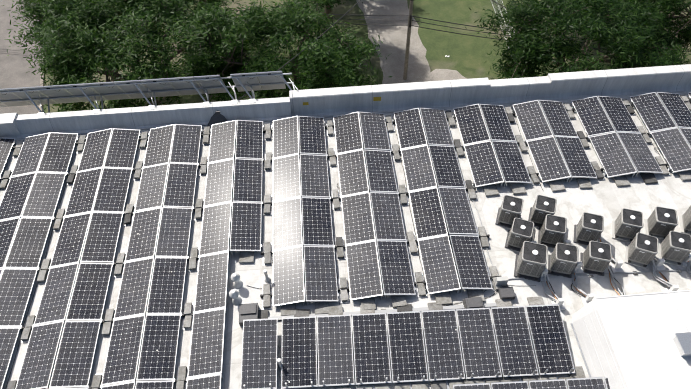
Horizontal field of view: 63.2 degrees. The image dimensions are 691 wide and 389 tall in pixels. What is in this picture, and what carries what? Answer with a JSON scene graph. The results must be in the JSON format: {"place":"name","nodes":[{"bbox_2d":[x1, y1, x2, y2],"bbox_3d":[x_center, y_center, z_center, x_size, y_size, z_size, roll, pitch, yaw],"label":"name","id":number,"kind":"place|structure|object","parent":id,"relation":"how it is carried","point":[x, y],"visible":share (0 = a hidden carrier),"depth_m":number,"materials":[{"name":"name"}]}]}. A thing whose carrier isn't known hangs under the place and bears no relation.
{"place":"outdoors","nodes":[
{"label":"outdoors","id":0,"kind":"place"},
{"bbox_2d":[0,0,41,114],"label":"yard pavement","id":1,"kind":"structure","parent":0,"point":[15,65],"depth_m":39.10,"materials":[{"name":"beige concrete"}]},
{"bbox_2d":[38,19,45,112],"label":"yard kerb","id":2,"kind":"structure","parent":1,"relation":"on","point":[41,82],"depth_m":37.32,"materials":[{"name":"concrete"}]},
{"bbox_2d":[207,111,227,127],"bbox_3d":[-4.972,-2.905,21.776,1.120,0.544,0.420,-4,52,-2],"label":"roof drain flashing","id":3,"kind":"object","parent":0,"point":[217,117],"visible":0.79,"depth_m":21.89,"materials":[{"name":"black metal"}]},
{"bbox_2d":[0,91,690,388],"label":"roof slab","id":4,"kind":"structure","parent":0,"point":[608,199],"depth_m":18.26,"materials":[{"name":"white concrete"}]},
{"bbox_2d":[0,113,20,136],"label":"parapet pier","id":5,"kind":"structure","parent":4,"relation":"on","point":[8,126],"depth_m":21.39,"materials":[{"name":"paint"}]},
{"bbox_2d":[0,95,690,388],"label":"concrete blocks","id":6,"kind":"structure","parent":4,"relation":"on","point":[183,315],"depth_m":19.05,"materials":[{"name":"concrete"}]},
{"bbox_2d":[0,92,690,388],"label":"solar panels","id":7,"kind":"object","parent":6,"relation":"on","point":[37,178],"visible":0.96,"depth_m":18.31,"materials":[{"name":"black glass"}]},
{"bbox_2d":[229,269,535,370],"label":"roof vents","id":8,"kind":"object","parent":4,"relation":"on","point":[248,311],"visible":0.77,"depth_m":16.87,"materials":[{"name":"grey metal"}]},
{"bbox_2d":[495,195,690,281],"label":"air conditioning units","id":9,"kind":"object","parent":4,"relation":"on","point":[673,247],"visible":0.98,"depth_m":17.77},
{"bbox_2d":[531,237,690,309],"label":"pipes","id":10,"kind":"object","parent":4,"relation":"on","point":[616,266],"visible":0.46,"depth_m":17.44,"materials":[{"name":"white metal"}]},
{"bbox_2d":[43,0,690,112],"bbox_3d":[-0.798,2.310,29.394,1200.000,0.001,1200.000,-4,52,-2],"label":"lawn","id":11,"kind":"structure","parent":0,"point":[468,58],"depth_m":39.63,"materials":[{"name":"green plant"}]},
{"bbox_2d":[3,0,158,81],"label":"tree","id":12,"kind":"object","parent":11,"relation":"on","point":[40,10],"visible":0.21,"depth_m":30.40,"materials":[{"name":"green plant"}]},
{"bbox_2d":[5,0,262,112],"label":"tree","id":13,"kind":"object","parent":11,"relation":"on","point":[111,55],"visible":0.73,"depth_m":27.31,"materials":[{"name":"green plant"}]},
{"bbox_2d":[145,0,250,37],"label":"neem tree limbs","id":14,"kind":"object","parent":11,"relation":"on","point":[202,3],"visible":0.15,"depth_m":33.06,"materials":[{"name":"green plant"}]},
{"bbox_2d":[176,0,391,101],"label":"tree","id":15,"kind":"object","parent":11,"relation":"on","point":[327,55],"visible":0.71,"depth_m":28.02,"materials":[{"name":"green plant"}]},
{"bbox_2d":[288,0,362,34],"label":"dark tree limbs","id":16,"kind":"object","parent":11,"relation":"on","point":[328,7],"visible":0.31,"depth_m":35.50,"materials":[{"name":"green plant"}]},
{"bbox_2d":[491,0,512,41],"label":"boundary fence","id":17,"kind":"object","parent":11,"relation":"on","point":[499,6],"visible":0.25,"depth_m":40.14,"materials":[{"name":"metal"}]},
{"bbox_2d":[465,0,690,79],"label":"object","id":18,"kind":"object","parent":11,"relation":"on","point":[633,26],"visible":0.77,"depth_m":27.77,"materials":[{"name":"green plant"}]},
{"bbox_2d":[596,0,690,55],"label":"dark tree limbs","id":19,"kind":"object","parent":11,"relation":"on","point":[685,35],"visible":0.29,"depth_m":29.60,"materials":[{"name":"green plant"}]},
{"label":"building walls","id":20,"kind":"object","parent":11,"relation":"on","visible":0},
{"bbox_2d":[0,97,291,138],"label":"parapet wall","id":21,"kind":"structure","parent":20,"relation":"on","point":[134,118],"depth_m":21.71,"materials":[{"name":"paint"}]},
{"bbox_2d":[0,71,297,116],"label":"solar panels","id":22,"kind":"object","parent":20,"relation":"on","point":[114,90],"visible":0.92,"depth_m":22.24,"materials":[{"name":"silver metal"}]},
{"bbox_2d":[6,97,690,386],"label":"roof conduit","id":23,"kind":"object","parent":20,"relation":"on","point":[503,281],"visible":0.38,"depth_m":17.36,"materials":[{"name":"grey metal"}]},
{"bbox_2d":[289,78,489,116],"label":"parapet wall","id":24,"kind":"structure","parent":20,"relation":"on","point":[394,97],"depth_m":22.00,"materials":[{"name":"paint"}]},
{"bbox_2d":[487,76,550,103],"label":"parapet wall","id":25,"kind":"structure","parent":20,"relation":"on","point":[513,90],"depth_m":22.24,"materials":[{"name":"paint"}]},
{"bbox_2d":[547,64,690,99],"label":"parapet wall","id":26,"kind":"structure","parent":20,"relation":"on","point":[612,82],"depth_m":22.34,"materials":[{"name":"paint"}]},
{"bbox_2d":[356,0,466,83],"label":"dirt path","id":27,"kind":"structure","parent":0,"point":[393,38],"depth_m":39.35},
{"bbox_2d":[403,0,413,79],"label":"utility pole","id":28,"kind":"object","parent":27,"relation":"on","point":[407,45],"visible":1,"depth_m":34.83,"materials":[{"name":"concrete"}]},
{"bbox_2d":[231,0,689,99],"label":"overhead wires","id":29,"kind":"object","parent":28,"relation":"attached to","point":[411,16],"visible":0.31,"depth_m":33.62,"materials":[{"name":"grey rubber"}]},
{"bbox_2d":[571,290,690,388],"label":"roof","id":30,"kind":"structure","parent":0,"point":[637,341],"depth_m":15.45,"materials":[{"name":"metal"}]}
]}

